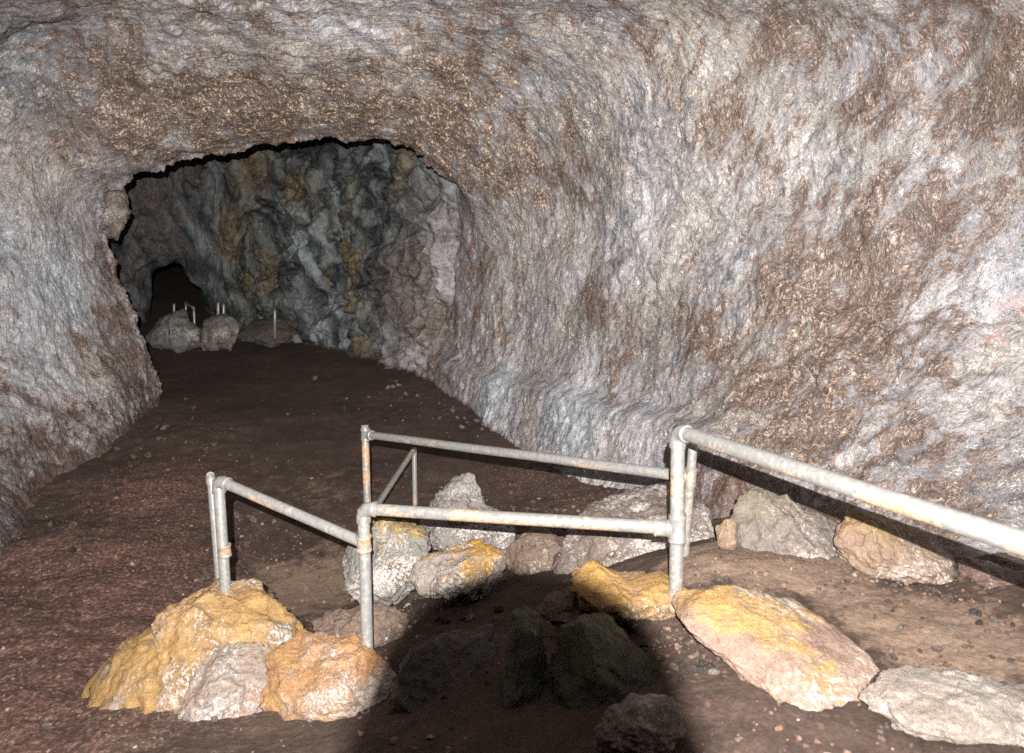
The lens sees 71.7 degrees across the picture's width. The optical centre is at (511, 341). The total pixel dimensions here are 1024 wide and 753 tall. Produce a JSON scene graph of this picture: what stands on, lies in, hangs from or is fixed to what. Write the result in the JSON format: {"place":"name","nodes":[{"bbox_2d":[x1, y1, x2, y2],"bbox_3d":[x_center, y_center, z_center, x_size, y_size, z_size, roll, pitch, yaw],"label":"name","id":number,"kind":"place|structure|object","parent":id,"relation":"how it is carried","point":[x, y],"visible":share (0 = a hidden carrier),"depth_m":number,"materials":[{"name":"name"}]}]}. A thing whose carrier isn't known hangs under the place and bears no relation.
{"place":"outdoors","nodes":[
{"label":"outdoors","id":0,"kind":"place"},
{"bbox_2d":[97,136,479,403],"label":"chamber wall","id":1,"kind":"structure","parent":0,"point":[369,249],"depth_m":11.63,"materials":[{"name":"grey stone"}]},
{"bbox_2d":[100,187,130,240],"bbox_3d":[-4.757,-1.573,8.480,0.388,0.722,0.408,0,12,0],"label":"rock knob","id":2,"kind":"object","parent":1,"relation":"attached to","point":[115,217],"visible":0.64,"depth_m":8.38,"materials":[{"name":"grey stone"}]},
{"bbox_2d":[0,0,1023,558],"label":"cave wall","id":3,"kind":"structure","parent":0,"point":[790,228],"depth_m":5.80,"materials":[{"name":"grey stone"}]},
{"bbox_2d":[0,262,1023,752],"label":"ground","id":4,"kind":"structure","parent":0,"point":[222,390],"depth_m":4.21,"materials":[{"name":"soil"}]},
{"bbox_2d":[17,562,26,568],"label":"stone","id":5,"kind":"object","parent":4,"relation":"on","point":[21,565],"visible":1,"depth_m":4.81,"materials":[{"name":"brown stone"}]},
{"bbox_2d":[32,657,37,663],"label":"stone","id":6,"kind":"object","parent":4,"relation":"on","point":[35,660],"visible":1,"depth_m":3.44,"materials":[{"name":"brown stone"}]},
{"bbox_2d":[67,522,75,528],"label":"stone","id":7,"kind":"object","parent":4,"relation":"on","point":[71,525],"visible":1,"depth_m":5.28,"materials":[{"name":"brown stone"}]},
{"bbox_2d":[68,546,75,551],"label":"stone","id":8,"kind":"object","parent":4,"relation":"on","point":[72,549],"visible":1,"depth_m":4.91,"materials":[{"name":"grey stone"}]},
{"bbox_2d":[78,531,87,536],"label":"stone","id":9,"kind":"object","parent":4,"relation":"on","point":[82,533],"visible":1,"depth_m":5.16,"materials":[{"name":"grey stone"}]},
{"bbox_2d":[136,438,143,444],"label":"stone","id":10,"kind":"object","parent":4,"relation":"on","point":[139,441],"visible":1,"depth_m":7.17,"materials":[{"name":"grey stone"}]},
{"bbox_2d":[144,451,151,457],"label":"stone","id":11,"kind":"object","parent":4,"relation":"on","point":[148,455],"visible":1,"depth_m":6.91,"materials":[{"name":"brown stone"}]},
{"bbox_2d":[157,416,164,421],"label":"stone","id":12,"kind":"object","parent":4,"relation":"on","point":[160,419],"visible":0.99,"depth_m":7.78,"materials":[{"name":"stone"}]},
{"bbox_2d":[145,308,201,352],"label":"boulder","id":13,"kind":"object","parent":4,"relation":"on","point":[177,331],"visible":0.92,"depth_m":11.68,"materials":[{"name":"grey stone"}]},
{"bbox_2d":[182,300,195,324],"bbox_3d":[-5.882,-0.491,12.884,0.101,0.413,0.863,-9,15,-36],"label":"pipe railing","id":14,"kind":"object","parent":4,"relation":"on","point":[192,307],"visible":0.72,"depth_m":12.61,"materials":[{"name":"grey metal"}]},
{"bbox_2d":[81,578,303,713],"bbox_3d":[-1.430,1.458,3.183,1.025,0.648,0.680,0,12,0],"label":"boulder","id":15,"kind":"object","parent":4,"relation":"on","point":[160,660],"visible":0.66,"depth_m":3.05,"materials":[{"name":"yellow stone"}]},
{"bbox_2d":[202,446,208,452],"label":"stone","id":16,"kind":"object","parent":4,"relation":"on","point":[205,449],"visible":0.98,"depth_m":7.09,"materials":[{"name":"brown stone"}]},
{"bbox_2d":[206,472,218,579],"bbox_3d":[-1.756,1.216,4.241,0.049,1.383,1.524,-5,13,-23],"label":"pipe railing","id":17,"kind":"object","parent":4,"relation":"on","point":[210,477],"visible":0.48,"depth_m":3.54,"materials":[{"name":"grey metal"}]},
{"bbox_2d":[216,302,219,315],"bbox_3d":[-5.139,-0.453,12.397,0.056,0.468,0.145,0,12,0],"label":"marker post","id":18,"kind":"object","parent":4,"relation":"on","point":[217,308],"visible":0.6,"depth_m":12.38,"materials":[{"name":"grey metal"}]},
{"bbox_2d":[199,314,238,351],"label":"boulder","id":19,"kind":"object","parent":4,"relation":"on","point":[218,332],"visible":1,"depth_m":11.52,"materials":[{"name":"grey stone"}]},
{"bbox_2d":[173,641,272,721],"bbox_3d":[-1.183,1.470,2.950,0.501,0.346,0.400,0,12,0],"label":"boulder","id":20,"kind":"object","parent":4,"relation":"on","point":[229,680],"visible":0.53,"depth_m":2.88,"materials":[{"name":"beige stone"}]},
{"bbox_2d":[222,304,224,313],"bbox_3d":[-5.002,-0.436,12.297,0.052,0.437,0.136,0,12,0],"label":"marker post","id":21,"kind":"object","parent":4,"relation":"on","point":[223,308],"visible":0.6,"depth_m":12.28,"materials":[{"name":"grey metal"}]},
{"bbox_2d":[231,536,237,541],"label":"stone","id":22,"kind":"object","parent":4,"relation":"on","point":[234,538],"visible":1,"depth_m":5.30,"materials":[{"name":"grey stone"}]},
{"bbox_2d":[232,511,240,517],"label":"stone","id":23,"kind":"object","parent":4,"relation":"on","point":[236,514],"visible":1,"depth_m":5.72,"materials":[{"name":"stone"}]},
{"bbox_2d":[243,540,250,547],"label":"stone","id":24,"kind":"object","parent":4,"relation":"on","point":[246,544],"visible":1,"depth_m":5.24,"materials":[{"name":"brown stone"}]},
{"bbox_2d":[250,515,257,522],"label":"stone","id":25,"kind":"object","parent":4,"relation":"on","point":[253,518],"visible":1,"depth_m":5.68,"materials":[{"name":"stone"}]},
{"bbox_2d":[238,313,297,347],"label":"boulder","id":26,"kind":"object","parent":4,"relation":"on","point":[258,331],"visible":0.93,"depth_m":11.93,"materials":[{"name":"stone"}]},
{"bbox_2d":[273,309,275,337],"bbox_3d":[-3.880,-0.289,11.597,0.048,0.475,0.139,0,12,0],"label":"marker post","id":27,"kind":"object","parent":4,"relation":"on","point":[274,323],"visible":1,"depth_m":11.58,"materials":[{"name":"grey metal"}]},
{"bbox_2d":[290,334,301,343],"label":"boulder","id":28,"kind":"object","parent":4,"relation":"on","point":[295,338],"visible":1,"depth_m":11.57,"materials":[{"name":"grey stone"}]},
{"bbox_2d":[303,585,310,589],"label":"stone","id":29,"kind":"object","parent":4,"relation":"on","point":[306,587],"visible":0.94,"depth_m":4.69,"materials":[{"name":"stone"}]},
{"bbox_2d":[259,628,396,721],"bbox_3d":[-0.757,1.466,2.942,0.575,0.403,0.409,6,13,26],"label":"boulder","id":30,"kind":"object","parent":4,"relation":"on","point":[322,676],"visible":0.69,"depth_m":2.87,"materials":[{"name":"stone"}]},
{"bbox_2d":[311,602,408,648],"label":"boulder","id":31,"kind":"object","parent":4,"relation":"on","point":[390,624],"visible":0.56,"depth_m":3.38,"materials":[{"name":"brown stone"}]},
{"bbox_2d":[342,518,430,605],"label":"boulder","id":32,"kind":"object","parent":4,"relation":"on","point":[400,549],"visible":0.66,"depth_m":3.65,"materials":[{"name":"grey stone"}]},
{"bbox_2d":[388,623,495,714],"bbox_3d":[-0.248,1.363,2.683,0.440,0.437,0.450,0,12,0],"label":"boulder","id":33,"kind":"object","parent":4,"relation":"on","point":[439,665],"visible":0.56,"depth_m":2.65,"materials":[{"name":"brown stone"}]},
{"bbox_2d":[441,617,449,623],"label":"stone","id":34,"kind":"object","parent":4,"relation":"on","point":[444,620],"visible":1,"depth_m":3.38,"materials":[{"name":"black stone"}]},
{"bbox_2d":[408,538,505,601],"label":"boulder","id":35,"kind":"object","parent":4,"relation":"on","point":[471,570],"visible":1,"depth_m":3.54,"materials":[{"name":"grey stone"}]},
{"bbox_2d":[419,472,515,552],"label":"boulder","id":36,"kind":"object","parent":4,"relation":"on","point":[462,491],"visible":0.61,"depth_m":4.39,"materials":[{"name":"grey stone"}]},
{"bbox_2d":[466,613,474,621],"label":"stone","id":37,"kind":"object","parent":4,"relation":"on","point":[471,616],"visible":1,"depth_m":3.33,"materials":[{"name":"grey stone"}]},
{"bbox_2d":[493,604,503,611],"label":"stone","id":38,"kind":"object","parent":4,"relation":"on","point":[498,608],"visible":1,"depth_m":3.32,"materials":[{"name":"black stone"}]},
{"bbox_2d":[502,605,550,709],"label":"boulder","id":39,"kind":"object","parent":4,"relation":"on","point":[526,672],"visible":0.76,"depth_m":2.39,"materials":[{"name":"grey stone"}]},
{"bbox_2d":[360,425,697,556],"bbox_3d":[-0.333,0.993,4.339,0.795,1.629,3.192,-7,14,-30],"label":"pipe railing","id":40,"kind":"object","parent":4,"relation":"on","point":[368,435],"visible":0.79,"depth_m":3.77,"materials":[{"name":"grey metal"}]},
{"bbox_2d":[505,526,564,575],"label":"boulder","id":41,"kind":"object","parent":4,"relation":"on","point":[533,550],"visible":0.73,"depth_m":3.88,"materials":[{"name":"brown stone"}]},
{"bbox_2d":[536,587,591,628],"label":"boulder","id":42,"kind":"object","parent":4,"relation":"on","point":[557,609],"visible":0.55,"depth_m":2.70,"materials":[{"name":"brown stone"}]},
{"bbox_2d":[550,612,661,711],"bbox_3d":[0.329,1.183,2.366,0.431,0.492,0.422,0,12,0],"label":"boulder","id":43,"kind":"object","parent":4,"relation":"on","point":[598,660],"visible":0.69,"depth_m":2.31,"materials":[{"name":"grey stone"}]},
{"bbox_2d":[212,424,1023,648],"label":"pipe railing","id":44,"kind":"object","parent":4,"relation":"on","point":[672,528],"visible":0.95,"depth_m":2.59,"materials":[{"name":"grey metal"}]},
{"bbox_2d":[569,560,689,621],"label":"boulder","id":45,"kind":"object","parent":4,"relation":"on","point":[598,587],"visible":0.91,"depth_m":2.63,"materials":[{"name":"yellow stone"}]},
{"bbox_2d":[552,482,714,574],"bbox_3d":[0.657,1.057,3.816,0.903,0.411,0.764,0,12,0],"label":"boulder","id":46,"kind":"object","parent":4,"relation":"on","point":[579,548],"visible":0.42,"depth_m":3.68,"materials":[{"name":"grey stone"}]},
{"bbox_2d":[592,693,686,752],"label":"boulder","id":47,"kind":"object","parent":4,"relation":"on","point":[647,723],"visible":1,"depth_m":1.96,"materials":[{"name":"brown stone"}]},
{"bbox_2d":[640,642,647,647],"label":"stone","id":48,"kind":"object","parent":4,"relation":"on","point":[644,644],"visible":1,"depth_m":2.52,"materials":[{"name":"black stone"}]},
{"bbox_2d":[670,662,678,670],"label":"stone","id":49,"kind":"object","parent":4,"relation":"on","point":[674,666],"visible":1,"depth_m":2.38,"materials":[{"name":"beige stone"}]},
{"bbox_2d":[678,675,683,681],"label":"stone","id":50,"kind":"object","parent":4,"relation":"on","point":[680,678],"visible":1,"depth_m":2.30,"materials":[{"name":"grey stone"}]},
{"bbox_2d":[678,661,685,666],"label":"stone","id":51,"kind":"object","parent":4,"relation":"on","point":[681,664],"visible":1,"depth_m":2.38,"materials":[{"name":"grey stone"}]},
{"bbox_2d":[689,664,696,671],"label":"stone","id":52,"kind":"object","parent":4,"relation":"on","point":[692,667],"visible":0.89,"depth_m":2.35,"materials":[{"name":"grey stone"}]},
{"bbox_2d":[696,665,702,673],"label":"stone","id":53,"kind":"object","parent":4,"relation":"on","point":[699,669],"visible":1,"depth_m":2.33,"materials":[{"name":"grey stone"}]},
{"bbox_2d":[706,663,714,669],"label":"stone","id":54,"kind":"object","parent":4,"relation":"on","point":[710,666],"visible":0.9,"depth_m":2.33,"materials":[{"name":"grey stone"}]},
{"bbox_2d":[708,668,719,674],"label":"stone","id":55,"kind":"object","parent":4,"relation":"on","point":[713,671],"visible":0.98,"depth_m":2.31,"materials":[{"name":"beige stone"}]},
{"bbox_2d":[715,519,738,550],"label":"boulder","id":56,"kind":"object","parent":4,"relation":"on","point":[726,533],"visible":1,"depth_m":3.09,"materials":[{"name":"brown stone"}]},
{"bbox_2d":[672,584,879,711],"bbox_3d":[0.900,1.007,2.350,0.498,0.236,0.723,-10,16,-39],"label":"boulder","id":57,"kind":"object","parent":4,"relation":"on","point":[792,651],"visible":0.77,"depth_m":2.27,"materials":[{"name":"beige stone"}]},
{"bbox_2d":[730,487,837,559],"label":"boulder","id":58,"kind":"object","parent":4,"relation":"on","point":[766,520],"visible":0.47,"depth_m":3.16,"materials":[{"name":"grey stone"}]},
{"bbox_2d":[833,508,956,584],"bbox_3d":[1.590,0.876,2.954,0.489,0.333,0.361,0,12,0],"label":"boulder","id":59,"kind":"object","parent":4,"relation":"on","point":[877,546],"visible":0.84,"depth_m":2.87,"materials":[{"name":"beige stone"}]},
{"bbox_2d":[898,624,903,629],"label":"stone","id":60,"kind":"object","parent":4,"relation":"on","point":[900,626],"visible":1,"depth_m":2.47,"materials":[{"name":"beige stone"}]},
{"bbox_2d":[859,664,1023,747],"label":"boulder","id":61,"kind":"object","parent":4,"relation":"on","point":[955,706],"visible":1,"depth_m":1.94,"materials":[{"name":"beige stone"}]},
{"bbox_2d":[946,624,955,631],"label":"stone","id":62,"kind":"object","parent":4,"relation":"on","point":[950,627],"visible":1,"depth_m":2.42,"materials":[{"name":"beige stone"}]},
{"bbox_2d":[974,610,981,616],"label":"stone","id":63,"kind":"object","parent":4,"relation":"on","point":[978,613],"visible":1,"depth_m":2.51,"materials":[{"name":"grey stone"}]},
{"bbox_2d":[975,619,982,624],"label":"stone","id":64,"kind":"object","parent":4,"relation":"on","point":[978,622],"visible":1,"depth_m":2.46,"materials":[{"name":"grey stone"}]},
{"bbox_2d":[985,588,992,593],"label":"stone","id":65,"kind":"object","parent":4,"relation":"on","point":[988,591],"visible":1,"depth_m":2.64,"materials":[{"name":"grey stone"}]},
{"bbox_2d":[956,556,1023,588],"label":"boulder","id":66,"kind":"object","parent":4,"relation":"on","point":[986,574],"visible":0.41,"depth_m":2.75,"materials":[{"name":"stone"}]},
{"bbox_2d":[990,615,997,620],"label":"stone","id":67,"kind":"object","parent":4,"relation":"on","point":[993,617],"visible":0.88,"depth_m":2.48,"materials":[{"name":"beige stone"}]},
{"bbox_2d":[988,621,1001,627],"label":"stone","id":68,"kind":"object","parent":4,"relation":"on","point":[993,624],"visible":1,"depth_m":2.44,"materials":[{"name":"beige stone"}]},
{"bbox_2d":[1007,658,1014,662],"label":"stone","id":69,"kind":"object","parent":4,"relation":"on","point":[1010,660],"visible":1,"depth_m":2.23,"materials":[{"name":"grey stone"}]}
]}

